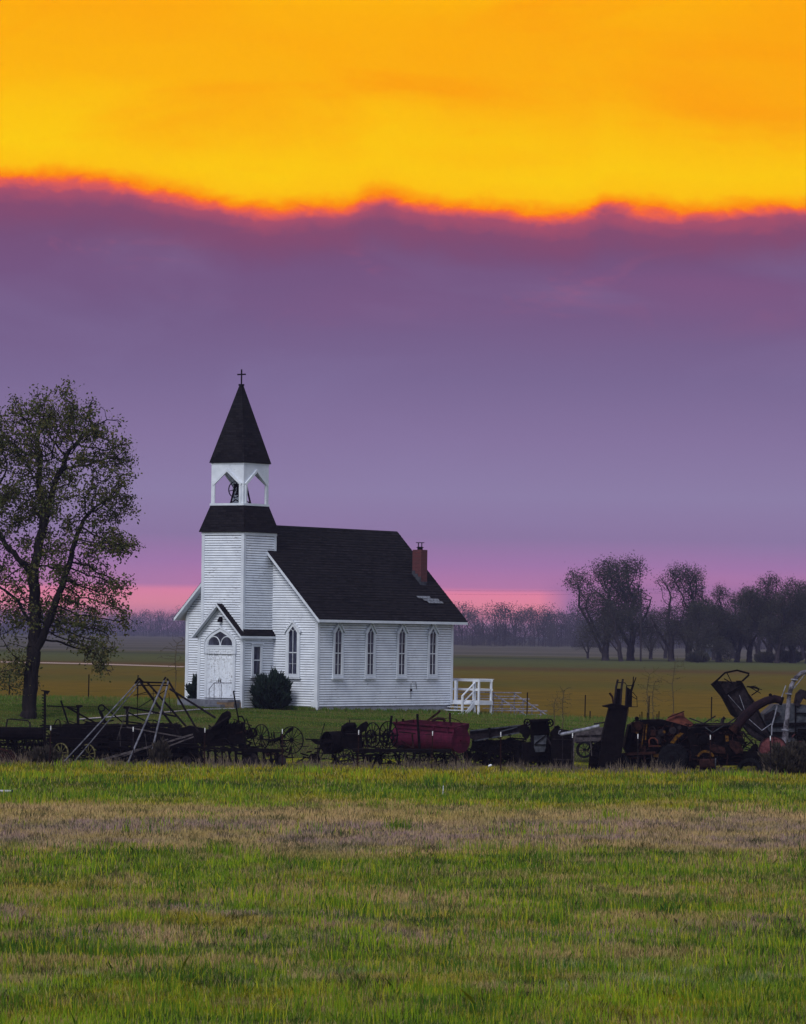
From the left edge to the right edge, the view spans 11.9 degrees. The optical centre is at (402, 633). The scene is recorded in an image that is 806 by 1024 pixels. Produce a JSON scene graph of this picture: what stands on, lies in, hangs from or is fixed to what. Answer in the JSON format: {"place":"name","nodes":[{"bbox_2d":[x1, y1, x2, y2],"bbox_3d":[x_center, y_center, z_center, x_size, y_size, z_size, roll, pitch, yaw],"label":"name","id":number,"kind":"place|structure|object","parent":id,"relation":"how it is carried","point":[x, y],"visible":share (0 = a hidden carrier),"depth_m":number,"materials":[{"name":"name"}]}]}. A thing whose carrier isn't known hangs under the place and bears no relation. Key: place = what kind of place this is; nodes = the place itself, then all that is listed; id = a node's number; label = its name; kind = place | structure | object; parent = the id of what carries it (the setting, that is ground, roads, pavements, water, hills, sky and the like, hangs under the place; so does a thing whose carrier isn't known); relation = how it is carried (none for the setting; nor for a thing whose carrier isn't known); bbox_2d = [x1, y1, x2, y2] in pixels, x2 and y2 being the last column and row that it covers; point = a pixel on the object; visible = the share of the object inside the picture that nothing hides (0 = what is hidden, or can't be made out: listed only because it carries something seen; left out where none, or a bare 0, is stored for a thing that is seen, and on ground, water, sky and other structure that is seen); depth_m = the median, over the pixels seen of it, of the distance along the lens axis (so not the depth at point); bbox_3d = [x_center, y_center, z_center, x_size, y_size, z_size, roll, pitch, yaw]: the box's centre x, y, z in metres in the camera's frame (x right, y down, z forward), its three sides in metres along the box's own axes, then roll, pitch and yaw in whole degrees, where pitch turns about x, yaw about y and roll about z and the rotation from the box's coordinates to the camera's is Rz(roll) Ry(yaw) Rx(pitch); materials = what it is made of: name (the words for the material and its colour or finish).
{"place":"outdoors","nodes":[
{"label":"outdoors","id":0,"kind":"place"},
{"bbox_2d":[1,661,183,666],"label":"dirt road","id":1,"kind":"structure","parent":0,"point":[105,664],"depth_m":445.44,"materials":[{"name":"beige soil"}]},
{"bbox_2d":[81,708,235,718],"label":"path","id":2,"kind":"structure","parent":0,"point":[152,713],"depth_m":187.02,"materials":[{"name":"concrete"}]},
{"bbox_2d":[0,694,759,767],"bbox_3d":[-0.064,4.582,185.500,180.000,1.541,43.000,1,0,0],"label":"lawn","id":3,"kind":"structure","parent":0,"point":[294,723],"depth_m":185.84,"materials":[{"name":"green plant"}]},
{"bbox_2d":[0,375,145,718],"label":"cottonwood tree","id":4,"kind":"object","parent":3,"relation":"on","point":[42,508],"visible":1,"depth_m":182.48,"materials":[{"name":"green plant"}]},
{"bbox_2d":[184,673,196,698],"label":"evergreen shrub","id":5,"kind":"object","parent":3,"relation":"on","point":[191,689],"visible":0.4,"depth_m":202.79,"materials":[{"name":"green plant"}]},
{"bbox_2d":[177,699,239,707],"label":"concrete stoop","id":6,"kind":"object","parent":3,"relation":"on","point":[207,702],"visible":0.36,"depth_m":199.45,"materials":[{"name":"grey concrete"}]},
{"bbox_2d":[217,702,240,707],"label":"wooden step crate","id":7,"kind":"object","parent":3,"relation":"on","point":[229,704],"visible":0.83,"depth_m":198.56,"materials":[{"name":"beige wood"}]},
{"bbox_2d":[249,666,292,708],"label":"evergreen shrub","id":8,"kind":"object","parent":3,"relation":"on","point":[272,689],"visible":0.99,"depth_m":199.41,"materials":[{"name":"green plant"}]},
{"bbox_2d":[174,369,467,710],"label":"country church","id":9,"kind":"structure","parent":3,"relation":"on","point":[333,618],"depth_m":201.55,"materials":[{"name":"white paint"}]},
{"bbox_2d":[207,649,219,697],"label":"door","id":10,"kind":"structure","parent":9,"relation":"in","point":[213,655],"depth_m":200.58,"materials":[{"name":"white paint"}]},
{"bbox_2d":[220,649,232,697],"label":"door","id":11,"kind":"structure","parent":9,"relation":"in","point":[226,655],"depth_m":200.09,"materials":[{"name":"white paint"}]},
{"bbox_2d":[250,643,263,677],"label":"window","id":12,"kind":"structure","parent":9,"relation":"in","point":[256,650],"depth_m":200.44,"materials":[{"name":"white paint"}]},
{"bbox_2d":[283,620,301,678],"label":"window","id":13,"kind":"structure","parent":9,"relation":"in","point":[292,650],"depth_m":200.88,"materials":[{"name":"white paint"}]},
{"bbox_2d":[331,623,345,678],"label":"window","id":14,"kind":"structure","parent":9,"relation":"in","point":[338,632],"depth_m":201.37,"materials":[{"name":"white paint"}]},
{"bbox_2d":[364,623,377,678],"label":"window","id":15,"kind":"structure","parent":9,"relation":"in","point":[371,631],"depth_m":203.69,"materials":[{"name":"white paint"}]},
{"bbox_2d":[395,624,409,678],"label":"window","id":16,"kind":"structure","parent":9,"relation":"in","point":[402,632],"depth_m":206.04,"materials":[{"name":"white paint"}]},
{"bbox_2d":[426,624,439,678],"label":"window","id":17,"kind":"structure","parent":9,"relation":"in","point":[433,632],"depth_m":208.37,"materials":[{"name":"white paint"}]},
{"bbox_2d":[267,705,454,712],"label":"foundation weeds","id":18,"kind":"object","parent":3,"relation":"on","point":[305,708],"visible":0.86,"depth_m":201.83,"materials":[{"name":"green plant"}]},
{"bbox_2d":[545,693,563,727],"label":"sapling","id":19,"kind":"object","parent":3,"relation":"on","point":[554,708],"visible":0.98,"depth_m":187.01,"materials":[{"name":"brown plant"}]},
{"bbox_2d":[553,686,572,728],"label":"sapling","id":20,"kind":"object","parent":3,"relation":"on","point":[562,704],"visible":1,"depth_m":186.00,"materials":[{"name":"brown plant"}]},
{"bbox_2d":[636,667,659,712],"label":"sapling","id":21,"kind":"object","parent":3,"relation":"on","point":[647,688],"visible":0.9,"depth_m":188.00,"materials":[{"name":"brown plant"}]},
{"bbox_2d":[645,678,662,718],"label":"sapling","id":22,"kind":"object","parent":3,"relation":"on","point":[652,697],"visible":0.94,"depth_m":186.00,"materials":[{"name":"brown plant"}]},
{"bbox_2d":[658,657,685,713],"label":"sapling","id":23,"kind":"object","parent":3,"relation":"on","point":[672,682],"visible":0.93,"depth_m":190.00,"materials":[{"name":"brown plant"}]},
{"bbox_2d":[0,649,805,721],"bbox_3d":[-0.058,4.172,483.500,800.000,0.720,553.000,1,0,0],"label":"crop field","id":24,"kind":"structure","parent":0,"point":[540,680],"depth_m":352.79,"materials":[{"name":"plant"}]},
{"bbox_2d":[158,637,184,693],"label":"sapling","id":25,"kind":"object","parent":24,"relation":"on","point":[175,658],"visible":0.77,"depth_m":232.00,"materials":[{"name":"brown plant"}]},
{"bbox_2d":[9,674,711,721],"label":"field fence","id":26,"kind":"object","parent":24,"relation":"on","point":[526,711],"visible":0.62,"depth_m":207.47,"materials":[{"name":"wood"}]},
{"bbox_2d":[447,678,493,713],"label":"white wooden deck","id":27,"kind":"structure","parent":24,"relation":"on","point":[474,702],"depth_m":209.50,"materials":[{"name":"paint"}]},
{"bbox_2d":[458,692,550,716],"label":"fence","id":28,"kind":"object","parent":24,"relation":"on","point":[514,704],"visible":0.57,"depth_m":213.17,"materials":[{"name":"metal"}]},
{"bbox_2d":[572,624,600,658],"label":"grove tree","id":29,"kind":"object","parent":24,"relation":"on","point":[587,646],"visible":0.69,"depth_m":700.18,"materials":[{"name":"grey plant"}]},
{"bbox_2d":[560,552,644,660],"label":"grove tree","id":30,"kind":"object","parent":24,"relation":"on","point":[621,619],"visible":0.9,"depth_m":646.52,"materials":[{"name":"brown plant"}]},
{"bbox_2d":[594,598,626,660],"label":"grove tree","id":31,"kind":"object","parent":24,"relation":"on","point":[617,641],"visible":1,"depth_m":631.30,"materials":[{"name":"black plant"}]},
{"bbox_2d":[594,553,658,660],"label":"grove tree","id":32,"kind":"object","parent":24,"relation":"on","point":[633,596],"visible":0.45,"depth_m":656.46,"materials":[{"name":"brown plant"}]},
{"bbox_2d":[634,588,641,660],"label":"power pole","id":33,"kind":"object","parent":24,"relation":"on","point":[640,623],"visible":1,"depth_m":639.92,"materials":[{"name":"wood"}]},
{"bbox_2d":[456,589,800,597],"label":"power line","id":34,"kind":"object","parent":33,"relation":"attached to","point":[622,593],"visible":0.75,"depth_m":640.00,"materials":[{"name":"metal"}]},
{"bbox_2d":[639,610,668,658],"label":"grove tree","id":35,"kind":"object","parent":24,"relation":"on","point":[651,646],"visible":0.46,"depth_m":701.47,"materials":[{"name":"grey plant"}]},
{"bbox_2d":[642,610,681,658],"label":"grove tree","id":36,"kind":"object","parent":24,"relation":"on","point":[665,650],"visible":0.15,"depth_m":735.53,"materials":[{"name":"grey plant"}]},
{"bbox_2d":[632,570,696,660],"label":"grove tree","id":37,"kind":"object","parent":24,"relation":"on","point":[670,645],"visible":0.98,"depth_m":649.31,"materials":[{"name":"black plant"}]},
{"bbox_2d":[656,560,717,660],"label":"grove tree","id":38,"kind":"object","parent":24,"relation":"on","point":[690,581],"visible":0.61,"depth_m":655.32,"materials":[{"name":"brown plant"}]},
{"bbox_2d":[685,649,709,662],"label":"field bush","id":39,"kind":"object","parent":24,"relation":"on","point":[696,656],"visible":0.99,"depth_m":625.71,"materials":[{"name":"black plant"}]},
{"bbox_2d":[678,597,719,651],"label":"grove tree","id":40,"kind":"object","parent":24,"relation":"on","point":[698,643],"visible":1,"depth_m":636.69,"materials":[{"name":"black plant"}]},
{"bbox_2d":[685,597,716,651],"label":"grove tree","id":41,"kind":"object","parent":24,"relation":"on","point":[703,624],"visible":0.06,"depth_m":753.93,"materials":[{"name":"black plant"}]},
{"bbox_2d":[698,614,735,659],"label":"grove tree","id":42,"kind":"object","parent":24,"relation":"on","point":[713,654],"visible":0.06,"depth_m":702.69,"materials":[{"name":"grey plant"}]},
{"bbox_2d":[702,582,737,661],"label":"grove tree","id":43,"kind":"object","parent":24,"relation":"on","point":[718,617],"visible":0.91,"depth_m":644.16,"materials":[{"name":"black plant"}]},
{"bbox_2d":[720,586,765,661],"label":"grove tree","id":44,"kind":"object","parent":24,"relation":"on","point":[741,626],"visible":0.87,"depth_m":650.38,"materials":[{"name":"black plant"}]},
{"bbox_2d":[724,582,766,661],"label":"grove tree","id":45,"kind":"object","parent":24,"relation":"on","point":[749,649],"visible":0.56,"depth_m":656.06,"materials":[{"name":"black plant"}]},
{"bbox_2d":[736,571,786,662],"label":"grove tree","id":46,"kind":"object","parent":24,"relation":"on","point":[768,591],"visible":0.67,"depth_m":651.65,"materials":[{"name":"grey plant"}]},
{"bbox_2d":[754,650,774,662],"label":"field bush","id":47,"kind":"object","parent":24,"relation":"on","point":[764,656],"visible":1,"depth_m":649.88,"materials":[{"name":"black plant"}]},
{"bbox_2d":[755,573,805,662],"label":"grove tree","id":48,"kind":"object","parent":24,"relation":"on","point":[792,652],"visible":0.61,"depth_m":649.31,"materials":[{"name":"grey plant"}]},
{"bbox_2d":[756,584,805,662],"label":"grove tree","id":49,"kind":"object","parent":24,"relation":"on","point":[771,631],"visible":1,"depth_m":643.51,"materials":[{"name":"black plant"}]},
{"bbox_2d":[777,581,805,663],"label":"grove tree","id":50,"kind":"object","parent":24,"relation":"on","point":[799,629],"visible":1,"depth_m":643.09,"materials":[{"name":"grey plant"}]},
{"bbox_2d":[780,649,804,661],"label":"field bush","id":51,"kind":"object","parent":24,"relation":"on","point":[784,655],"visible":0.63,"depth_m":659.22,"materials":[{"name":"black plant"}]},
{"bbox_2d":[0,754,805,1023],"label":"meadow","id":52,"kind":"structure","parent":0,"point":[330,761],"depth_m":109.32,"materials":[{"name":"plant"}]},
{"bbox_2d":[0,748,17,763],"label":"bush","id":53,"kind":"object","parent":52,"relation":"on","point":[7,751],"visible":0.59,"depth_m":153.42,"materials":[{"name":"plant"}]},
{"bbox_2d":[27,743,61,762],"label":"weed clump","id":54,"kind":"object","parent":52,"relation":"on","point":[38,754],"visible":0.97,"depth_m":152.89,"materials":[{"name":"plant"}]},
{"bbox_2d":[41,690,58,761],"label":"cutter bar","id":55,"kind":"object","parent":52,"relation":"on","point":[44,713],"visible":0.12,"depth_m":154.47,"materials":[{"name":"metal"}]},
{"bbox_2d":[0,718,126,760],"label":"grain drill","id":56,"kind":"object","parent":52,"relation":"on","point":[34,734],"visible":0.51,"depth_m":156.97,"materials":[{"name":"metal"}]},
{"bbox_2d":[1,727,181,757],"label":"scrap iron","id":57,"kind":"object","parent":52,"relation":"on","point":[48,735],"visible":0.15,"depth_m":160.93,"materials":[{"name":"black metal"}]},
{"bbox_2d":[46,726,146,759],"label":"potato digger","id":58,"kind":"object","parent":52,"relation":"on","point":[81,734],"visible":0.48,"depth_m":159.20,"materials":[{"name":"metal"}]},
{"bbox_2d":[49,729,167,762],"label":"yellow wheel rake","id":59,"kind":"object","parent":52,"relation":"on","point":[87,755],"visible":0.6,"depth_m":155.76,"materials":[{"name":"paint"}]},
{"bbox_2d":[47,700,181,732],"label":"lever cultivator","id":60,"kind":"object","parent":52,"relation":"on","point":[127,721],"visible":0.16,"depth_m":162.97,"materials":[{"name":"metal"}]},
{"bbox_2d":[64,677,215,763],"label":"stacker frame","id":61,"kind":"object","parent":52,"relation":"on","point":[141,682],"visible":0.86,"depth_m":155.98,"materials":[{"name":"metal"}]},
{"bbox_2d":[106,729,199,761],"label":"plough gang","id":62,"kind":"object","parent":52,"relation":"on","point":[175,751],"visible":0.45,"depth_m":158.20,"materials":[{"name":"metal"}]},
{"bbox_2d":[148,737,172,763],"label":"weed clump","id":63,"kind":"object","parent":52,"relation":"on","point":[159,751],"visible":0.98,"depth_m":153.37,"materials":[{"name":"plant"}]},
{"bbox_2d":[147,725,206,759],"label":"seed planter","id":64,"kind":"object","parent":52,"relation":"on","point":[199,737],"visible":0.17,"depth_m":160.00,"materials":[{"name":"metal"}]},
{"bbox_2d":[203,711,257,757],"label":"corn picker","id":65,"kind":"object","parent":52,"relation":"on","point":[223,729],"visible":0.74,"depth_m":157.20,"materials":[{"name":"metal"}]},
{"bbox_2d":[182,743,285,765],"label":"disc harrow","id":66,"kind":"object","parent":52,"relation":"on","point":[253,757],"visible":0.92,"depth_m":153.99,"materials":[{"name":"metal"}]},
{"bbox_2d":[222,691,254,752],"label":"lever plough","id":67,"kind":"object","parent":52,"relation":"on","point":[238,716],"visible":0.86,"depth_m":155.48,"materials":[{"name":"metal"}]},
{"bbox_2d":[253,724,303,755],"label":"dump rake","id":68,"kind":"object","parent":52,"relation":"on","point":[272,740],"visible":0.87,"depth_m":157.04,"materials":[{"name":"metal"}]},
{"bbox_2d":[305,723,331,762],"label":"walking plough","id":69,"kind":"object","parent":52,"relation":"on","point":[316,755],"visible":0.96,"depth_m":155.98,"materials":[{"name":"metal"}]},
{"bbox_2d":[320,719,367,763],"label":"old tractor","id":70,"kind":"object","parent":52,"relation":"on","point":[346,737],"visible":0.81,"depth_m":158.00,"materials":[{"name":"metal"}]},
{"bbox_2d":[251,740,473,763],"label":"scrap iron","id":71,"kind":"object","parent":52,"relation":"on","point":[372,758],"visible":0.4,"depth_m":159.07,"materials":[{"name":"black metal"}]},
{"bbox_2d":[361,721,398,748],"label":"side rake","id":72,"kind":"object","parent":52,"relation":"on","point":[372,734],"visible":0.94,"depth_m":157.18,"materials":[{"name":"metal"}]},
{"bbox_2d":[335,714,455,767],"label":"wagon chassis","id":73,"kind":"object","parent":52,"relation":"on","point":[422,752],"visible":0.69,"depth_m":154.55,"materials":[{"name":"metal"}]},
{"bbox_2d":[0,746,804,775],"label":"dead weeds","id":74,"kind":"object","parent":52,"relation":"on","point":[457,764],"visible":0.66,"depth_m":153.97,"materials":[{"name":"brown plant"}]},
{"bbox_2d":[11,726,805,772],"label":"wire fence","id":75,"kind":"object","parent":52,"relation":"on","point":[282,732],"visible":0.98,"depth_m":152.37,"materials":[{"name":"metal"}]},
{"bbox_2d":[390,710,469,763],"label":"manure spreader","id":76,"kind":"object","parent":52,"relation":"on","point":[444,732],"visible":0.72,"depth_m":157.60,"materials":[{"name":"red paint"}]},
{"bbox_2d":[465,725,526,765],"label":"feeder conveyor","id":77,"kind":"object","parent":52,"relation":"on","point":[478,735],"visible":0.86,"depth_m":159.00,"materials":[{"name":"metal"}]},
{"bbox_2d":[463,734,550,765],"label":"scrap iron","id":78,"kind":"object","parent":52,"relation":"on","point":[495,753],"visible":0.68,"depth_m":158.83,"materials":[{"name":"black metal"}]},
{"bbox_2d":[519,718,553,767],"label":"thresher","id":79,"kind":"object","parent":52,"relation":"on","point":[538,731],"visible":0.91,"depth_m":157.50,"materials":[{"name":"metal"}]},
{"bbox_2d":[550,725,572,767],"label":"hopper box","id":80,"kind":"object","parent":52,"relation":"on","point":[561,747],"visible":0.85,"depth_m":157.00,"materials":[{"name":"metal"}]},
{"bbox_2d":[558,724,599,767],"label":"auger pipe","id":81,"kind":"object","parent":52,"relation":"on","point":[589,728],"visible":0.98,"depth_m":155.46,"materials":[{"name":"metal"}]},
{"bbox_2d":[573,722,603,757],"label":"box wagon","id":82,"kind":"object","parent":52,"relation":"on","point":[583,737],"visible":0.45,"depth_m":163.00,"materials":[{"name":"grey wood"}]},
{"bbox_2d":[587,677,637,769],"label":"grain elevator leg","id":83,"kind":"object","parent":52,"relation":"on","point":[612,736],"visible":0.98,"depth_m":156.00,"materials":[{"name":"metal"}]},
{"bbox_2d":[621,711,697,769],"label":"combine harvester","id":84,"kind":"object","parent":52,"relation":"on","point":[657,730],"visible":0.86,"depth_m":157.03,"materials":[{"name":"metal"}]},
{"bbox_2d":[666,711,692,726],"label":"rusty funnel","id":85,"kind":"object","parent":84,"relation":"on","point":[680,718],"visible":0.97,"depth_m":158.00,"materials":[{"name":"brown metal"}]},
{"bbox_2d":[699,758,716,769],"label":"rusty barrel","id":86,"kind":"object","parent":52,"relation":"on","point":[704,764],"visible":1,"depth_m":153.55,"materials":[{"name":"brown metal"}]},
{"bbox_2d":[627,736,805,764],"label":"scrap iron","id":87,"kind":"object","parent":52,"relation":"on","point":[631,749],"visible":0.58,"depth_m":157.10,"materials":[{"name":"black metal"}]},
{"bbox_2d":[687,716,765,767],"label":"old baler","id":88,"kind":"object","parent":52,"relation":"on","point":[731,752],"visible":0.87,"depth_m":156.70,"materials":[{"name":"metal"}]},
{"bbox_2d":[729,693,783,734],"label":"curved duct","id":89,"kind":"object","parent":88,"relation":"attached to","point":[745,715],"visible":1,"depth_m":156.44,"materials":[{"name":"black metal"}]},
{"bbox_2d":[711,669,770,766],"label":"tilted header","id":90,"kind":"object","parent":52,"relation":"on","point":[737,699],"visible":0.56,"depth_m":158.20,"materials":[{"name":"metal"}]},
{"bbox_2d":[737,758,762,773],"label":"loose tyre","id":91,"kind":"object","parent":52,"relation":"on","point":[755,762],"visible":0.52,"depth_m":153.91,"materials":[{"name":"rubber"}]},
{"bbox_2d":[758,736,785,753],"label":"faded red drum","id":92,"kind":"object","parent":52,"relation":"on","point":[764,745],"visible":0.48,"depth_m":154.85,"materials":[{"name":"paint"}]},
{"bbox_2d":[757,739,805,773],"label":"weed clump","id":93,"kind":"object","parent":52,"relation":"on","point":[792,758],"visible":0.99,"depth_m":152.38,"materials":[{"name":"plant"}]},
{"bbox_2d":[760,689,805,743],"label":"grey grain cart","id":94,"kind":"object","parent":52,"relation":"on","point":[797,723],"visible":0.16,"depth_m":160.00,"materials":[{"name":"metal"}]},
{"bbox_2d":[0,630,805,659],"bbox_3d":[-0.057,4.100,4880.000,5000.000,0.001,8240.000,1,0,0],"label":"field","id":95,"kind":"structure","parent":0,"point":[148,643],"depth_m":1070.06,"materials":[{"name":"green plant"}]},
{"bbox_2d":[0,599,800,649],"bbox_3d":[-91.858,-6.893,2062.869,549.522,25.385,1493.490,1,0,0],"label":"woods","id":96,"kind":"object","parent":95,"relation":"on","point":[520,619],"visible":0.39,"depth_m":1481.41,"materials":[{"name":"brown plant"}]},
{"bbox_2d":[717,590,744,658],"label":"grove tree","id":97,"kind":"object","parent":95,"relation":"on","point":[733,615],"visible":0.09,"depth_m":769.14,"materials":[{"name":"grey plant"}]},
{"bbox_2d":[723,596,781,653],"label":"grove tree","id":98,"kind":"object","parent":95,"relation":"on","point":[757,646],"visible":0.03,"depth_m":782.36,"materials":[{"name":"black plant"}]},
{"bbox_2d":[0,0,805,637],"label":"sky","id":99,"kind":"structure","parent":0,"point":[513,290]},
{"bbox_2d":[761,670,805,742],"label":"pale spout","id":100,"kind":"object","parent":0,"point":[796,677],"visible":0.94,"depth_m":155.13,"materials":[{"name":"grey metal"}]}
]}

